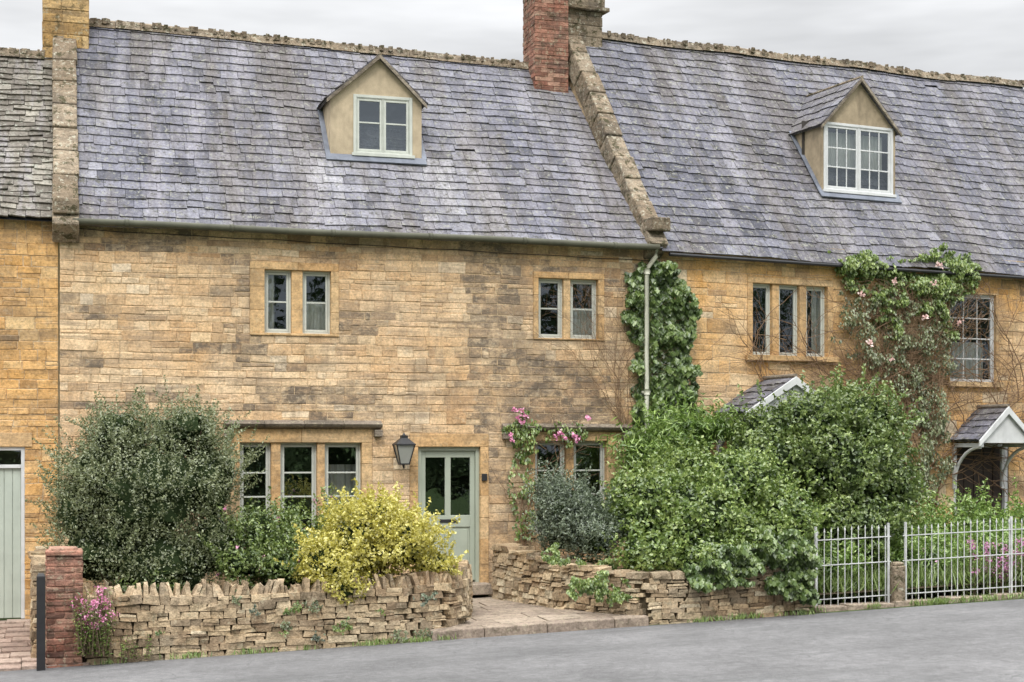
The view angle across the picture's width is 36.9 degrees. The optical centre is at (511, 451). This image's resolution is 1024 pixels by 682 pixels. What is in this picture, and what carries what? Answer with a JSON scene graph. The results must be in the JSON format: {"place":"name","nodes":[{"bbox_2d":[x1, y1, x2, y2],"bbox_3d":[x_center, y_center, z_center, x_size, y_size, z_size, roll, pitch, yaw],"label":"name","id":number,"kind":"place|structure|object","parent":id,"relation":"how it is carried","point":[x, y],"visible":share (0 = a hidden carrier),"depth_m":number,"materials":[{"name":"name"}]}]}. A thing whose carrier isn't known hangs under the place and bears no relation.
{"place":"outdoors","nodes":[
{"label":"outdoors","id":0,"kind":"place"},
{"bbox_2d":[0,618,89,670],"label":"forecourt paving","id":1,"kind":"structure","parent":0,"point":[15,645],"depth_m":19.65,"materials":[{"name":"beige stone"}]},
{"bbox_2d":[37,573,44,670],"bbox_3d":[-5.600,2.062,18.261,0.100,1.245,0.100,0,0,-17],"label":"bollard","id":2,"kind":"object","parent":1,"relation":"on","point":[40,621],"visible":0.79,"depth_m":18.21,"materials":[{"name":"black metal"}]},
{"bbox_2d":[0,599,1023,681],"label":"road","id":3,"kind":"structure","parent":0,"point":[973,642],"depth_m":17.73,"materials":[{"name":"grey asphalt"}]},
{"bbox_2d":[0,584,1023,669],"bbox_3d":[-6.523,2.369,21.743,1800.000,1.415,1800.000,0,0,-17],"label":"ground","id":4,"kind":"structure","parent":0,"point":[936,595],"depth_m":23.05,"materials":[{"name":"green plant"}]},
{"bbox_2d":[0,47,58,618],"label":"stone cottage","id":5,"kind":"structure","parent":4,"relation":"on","point":[29,366],"depth_m":21.70,"materials":[{"name":"beige stone"}]},
{"bbox_2d":[0,468,20,617],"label":"plank door","id":6,"kind":"structure","parent":5,"relation":"in","point":[10,478],"depth_m":21.65,"materials":[{"name":"green paint"}]},
{"bbox_2d":[0,447,24,618],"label":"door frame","id":7,"kind":"structure","parent":5,"relation":"in","point":[22,466],"depth_m":21.66,"materials":[{"name":"green paint"}]},
{"bbox_2d":[27,546,47,657],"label":"stone pillar","id":8,"kind":"structure","parent":4,"relation":"on","point":[37,556],"depth_m":18.98,"materials":[{"name":"stone"}]},
{"bbox_2d":[35,572,45,643],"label":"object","id":9,"kind":"object","parent":8,"relation":"attached to","point":[45,600],"visible":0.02,"depth_m":18.97,"materials":[{"name":"stone"}]},
{"bbox_2d":[45,546,83,667],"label":"brick pier","id":10,"kind":"structure","parent":4,"relation":"on","point":[64,574],"depth_m":18.51,"materials":[{"name":"red brick"}]},
{"bbox_2d":[69,585,119,656],"bbox_3d":[-5.041,2.040,18.456,0.587,0.854,0.511,0,0,-24],"label":"pink valerian","id":11,"kind":"object","parent":4,"relation":"on","point":[103,649],"visible":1,"depth_m":18.48,"materials":[{"name":"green plant"}]},
{"bbox_2d":[116,634,153,659],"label":"wall base weeds","id":12,"kind":"object","parent":4,"relation":"on","point":[132,652],"depth_m":18.66,"materials":[{"name":"green plant"}]},
{"bbox_2d":[86,587,453,661],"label":"stone wall","id":13,"kind":"structure","parent":4,"relation":"on","point":[333,619],"depth_m":19.26,"materials":[{"name":"beige stone"}]},
{"bbox_2d":[394,637,407,642],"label":"wall crevice plant","id":14,"kind":"object","parent":13,"relation":"attached to","point":[400,638],"depth_m":19.67,"materials":[{"name":"green plant"}]},
{"bbox_2d":[413,628,432,637],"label":"wall crevice plant","id":15,"kind":"object","parent":13,"relation":"attached to","point":[423,634],"depth_m":19.77,"materials":[{"name":"green plant"}]},
{"bbox_2d":[198,483,348,584],"bbox_3d":[-2.898,1.092,20.718,1.710,1.317,2.818,0,0,28],"label":"flowering shrub","id":16,"kind":"object","parent":4,"relation":"on","point":[267,539],"visible":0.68,"depth_m":20.07,"materials":[{"name":"green plant"}]},
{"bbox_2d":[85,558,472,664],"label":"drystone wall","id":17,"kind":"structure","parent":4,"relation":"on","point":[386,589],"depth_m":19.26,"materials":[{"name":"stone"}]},
{"bbox_2d":[232,589,241,605],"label":"wall crevice plant","id":18,"kind":"object","parent":17,"relation":"in","point":[235,600],"depth_m":19.09,"materials":[{"name":"green plant"}]},
{"bbox_2d":[249,604,260,615],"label":"wall crevice plant","id":19,"kind":"object","parent":17,"relation":"in","point":[254,611],"depth_m":19.16,"materials":[{"name":"green plant"}]},
{"bbox_2d":[280,621,291,630],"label":"wall crevice plant","id":20,"kind":"object","parent":17,"relation":"attached to","point":[286,626],"depth_m":19.26,"materials":[{"name":"green plant"}]},
{"bbox_2d":[283,608,291,614],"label":"wall crevice plant","id":21,"kind":"object","parent":17,"relation":"attached to","point":[285,612],"depth_m":19.27,"materials":[{"name":"green plant"}]},
{"bbox_2d":[290,601,305,613],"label":"wall crevice plant","id":22,"kind":"object","parent":17,"relation":"attached to","point":[297,606],"depth_m":19.30,"materials":[{"name":"green plant"}]},
{"bbox_2d":[302,600,322,612],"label":"wall crevice plant","id":23,"kind":"object","parent":17,"relation":"attached to","point":[314,607],"depth_m":19.38,"materials":[{"name":"green plant"}]},
{"bbox_2d":[311,631,325,641],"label":"wall crevice plant","id":24,"kind":"object","parent":17,"relation":"attached to","point":[315,637],"depth_m":19.40,"materials":[{"name":"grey plant"}]},
{"bbox_2d":[332,625,348,634],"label":"wall crevice plant","id":25,"kind":"object","parent":17,"relation":"attached to","point":[339,630],"depth_m":19.45,"materials":[{"name":"green plant"}]},
{"bbox_2d":[337,616,352,629],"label":"wall crevice plant","id":26,"kind":"object","parent":17,"relation":"attached to","point":[346,624],"depth_m":19.49,"materials":[{"name":"green plant"}]},
{"bbox_2d":[391,629,408,639],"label":"wall crevice plant","id":27,"kind":"object","parent":17,"relation":"attached to","point":[397,634],"depth_m":19.67,"materials":[{"name":"green plant"}]},
{"bbox_2d":[413,591,437,606],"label":"wall crevice plant","id":28,"kind":"object","parent":17,"relation":"attached to","point":[427,597],"depth_m":19.77,"materials":[{"name":"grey plant"}]},
{"bbox_2d":[42,0,662,629],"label":"stone cottage","id":29,"kind":"structure","parent":4,"relation":"on","point":[324,260],"depth_m":23.54,"materials":[{"name":"beige stone"}]},
{"bbox_2d":[392,433,415,468],"bbox_3d":[-1.630,-0.018,23.013,0.300,0.540,0.402,0,0,-17],"label":"wall lantern","id":30,"kind":"object","parent":29,"relation":"attached to","point":[403,446],"depth_m":22.88,"materials":[{"name":"black metal"}]},
{"bbox_2d":[239,94,603,581],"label":"window frames","id":31,"kind":"structure","parent":29,"relation":"in","point":[466,536],"depth_m":23.58,"materials":[{"name":"green paint"}]},
{"bbox_2d":[482,474,486,480],"bbox_3d":[-0.423,0.388,23.538,0.080,0.110,0.034,0,0,-17],"label":"doorbell box","id":32,"kind":"object","parent":29,"relation":"attached to","point":[484,477],"visible":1,"depth_m":23.52,"materials":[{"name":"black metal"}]},
{"bbox_2d":[486,407,617,545],"bbox_3d":[0.748,0.380,23.742,2.356,2.142,0.292,0,0,-17],"label":"pink rose","id":33,"kind":"object","parent":29,"relation":"attached to","point":[523,416],"visible":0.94,"depth_m":23.64,"materials":[{"name":"green plant"}]},
{"bbox_2d":[446,282,724,453],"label":"bare climber stems","id":34,"kind":"object","parent":29,"relation":"attached to","point":[618,378],"visible":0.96,"depth_m":24.04,"materials":[{"name":"brown plant"}]},
{"bbox_2d":[429,615,648,640],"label":"kerb","id":35,"kind":"structure","parent":4,"relation":"on","point":[519,628],"depth_m":20.26,"materials":[{"name":"beige stone"}]},
{"bbox_2d":[94,590,1023,664],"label":"grass tufts","id":36,"kind":"object","parent":4,"relation":"on","point":[940,600],"visible":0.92,"depth_m":20.93,"materials":[{"name":"green plant"}]},
{"bbox_2d":[491,543,809,624],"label":"drystone wall","id":37,"kind":"structure","parent":4,"relation":"on","point":[540,574],"depth_m":21.18,"materials":[{"name":"stone"}]},
{"bbox_2d":[540,542,628,569],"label":"creeping wall plant","id":38,"kind":"object","parent":37,"relation":"attached to","point":[555,558],"visible":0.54,"depth_m":21.30,"materials":[{"name":"green plant"}]},
{"bbox_2d":[566,569,639,607],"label":"creeping wall plant","id":39,"kind":"object","parent":37,"relation":"attached to","point":[599,588],"visible":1,"depth_m":20.72,"materials":[{"name":"green plant"}]},
{"bbox_2d":[683,525,822,606],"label":"trailing ivy","id":40,"kind":"object","parent":37,"relation":"attached to","point":[792,556],"visible":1,"depth_m":21.02,"materials":[{"name":"green plant"}]},
{"bbox_2d":[568,0,1023,570],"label":"stone cottage","id":41,"kind":"structure","parent":4,"relation":"on","point":[744,174],"depth_m":26.88,"materials":[{"name":"beige stone"}]},
{"bbox_2d":[620,258,706,442],"bbox_3d":[2.415,-1.447,24.277,1.465,3.267,0.325,0,0,-17],"label":"climbing ivy","id":42,"kind":"object","parent":41,"relation":"attached to","point":[680,337],"visible":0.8,"depth_m":24.27,"materials":[{"name":"green plant"}]},
{"bbox_2d":[595,384,747,472],"bbox_3d":[2.577,-0.293,24.035,2.551,1.524,1.566,0,0,-28],"label":"climbing shrub","id":43,"kind":"object","parent":41,"relation":"attached to","point":[710,428],"visible":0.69,"depth_m":23.73,"materials":[{"name":"green plant"}]},
{"bbox_2d":[697,242,1023,514],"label":"climbing rose","id":44,"kind":"object","parent":41,"relation":"attached to","point":[892,294],"visible":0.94,"depth_m":26.35,"materials":[{"name":"green plant"}]},
{"bbox_2d":[752,122,1007,520],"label":"window frames","id":45,"kind":"structure","parent":41,"relation":"in","point":[858,190],"depth_m":27.00,"materials":[{"name":"white paint"}]},
{"bbox_2d":[956,447,1001,542],"bbox_3d":[8.249,1.010,27.238,1.096,2.179,0.055,0,0,-25],"label":"plank door","id":46,"kind":"structure","parent":41,"relation":"in","point":[964,483],"depth_m":27.23,"materials":[{"name":"brown wood"}]},
{"bbox_2d":[890,561,904,600],"bbox_3d":[5.530,1.913,22.072,0.183,0.672,0.192,0,0,-17],"label":"stone post","id":47,"kind":"object","parent":4,"relation":"on","point":[897,571],"visible":0.86,"depth_m":21.99,"materials":[{"name":"beige stone"}]},
{"bbox_2d":[808,592,1023,612],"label":"kerb","id":48,"kind":"structure","parent":4,"relation":"on","point":[846,606],"depth_m":21.95,"materials":[{"name":"beige stone"}]},
{"bbox_2d":[814,516,1023,605],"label":"iron railing","id":49,"kind":"object","parent":48,"relation":"on","point":[1010,554],"visible":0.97,"depth_m":22.18,"materials":[{"name":"grey metal"}]},
{"bbox_2d":[819,581,1019,594],"bbox_3d":[6.319,1.936,25.308,13.350,0.450,5.550,0,0,-17],"label":"garden bed","id":50,"kind":"object","parent":4,"relation":"on","point":[863,590],"depth_m":22.36,"materials":[{"name":"soil"}]},
{"bbox_2d":[111,538,831,593],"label":"garden plants","id":51,"kind":"object","parent":50,"relation":"on","point":[252,583],"visible":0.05,"depth_m":20.11,"materials":[{"name":"green plant"}]},
{"bbox_2d":[519,457,647,560],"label":"grey leaved shrub","id":52,"kind":"object","parent":50,"relation":"in","point":[570,513],"visible":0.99,"depth_m":21.96,"materials":[{"name":"green plant"}]},
{"bbox_2d":[594,429,843,578],"bbox_3d":[2.797,0.986,22.467,3.631,2.671,3.340,0,0,-17],"label":"spreading bush","id":53,"kind":"object","parent":50,"relation":"on","point":[694,507],"visible":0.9,"depth_m":21.82,"materials":[{"name":"green plant"}]},
{"bbox_2d":[715,362,936,568],"bbox_3d":[4.891,0.446,24.028,3.354,3.732,3.029,0,0,18],"label":"laurel bush","id":54,"kind":"object","parent":50,"relation":"on","point":[850,444],"visible":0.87,"depth_m":23.31,"materials":[{"name":"green plant"}]},
{"bbox_2d":[804,473,1023,594],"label":"garden perennials","id":55,"kind":"object","parent":50,"relation":"on","point":[981,514],"visible":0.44,"depth_m":23.78,"materials":[{"name":"green plant"}]},
{"bbox_2d":[809,550,1023,603],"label":"garden grass","id":56,"kind":"structure","parent":50,"relation":"on","point":[880,582],"depth_m":22.53,"materials":[{"name":"green plant"}]},
{"bbox_2d":[958,536,1023,594],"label":"wildflowers","id":57,"kind":"object","parent":50,"relation":"on","point":[988,561],"visible":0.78,"depth_m":22.76,"materials":[{"name":"pink plant"}]},
{"bbox_2d":[0,0,1023,88],"label":"sky","id":58,"kind":"structure","parent":0,"point":[982,38],"materials":[{"name":"white"}]},
{"bbox_2d":[452,596,658,626],"bbox_3d":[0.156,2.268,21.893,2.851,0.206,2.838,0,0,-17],"label":"flagstone path","id":59,"kind":"structure","parent":0,"point":[488,610],"depth_m":21.17,"materials":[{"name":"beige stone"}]},
{"bbox_3d":[-3.238,2.283,21.146,4.750,0.188,3.070,0,0,-17],"label":"garden bed","id":60,"kind":"object","parent":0,"visible":0},
{"bbox_2d":[25,375,269,593],"bbox_3d":[-4.733,0.703,20.494,3.348,3.426,2.574,0,0,-33],"label":"rounded shrub","id":61,"kind":"object","parent":60,"relation":"on","point":[130,501],"visible":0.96,"depth_m":19.99,"materials":[{"name":"green plant"}]},
{"bbox_2d":[273,477,468,604],"bbox_3d":[-1.895,1.326,20.236,2.584,1.990,1.905,0,0,-17],"label":"golden shrub","id":62,"kind":"object","parent":60,"relation":"on","point":[372,535],"visible":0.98,"depth_m":19.94,"materials":[{"name":"yellow plant"}]}
]}

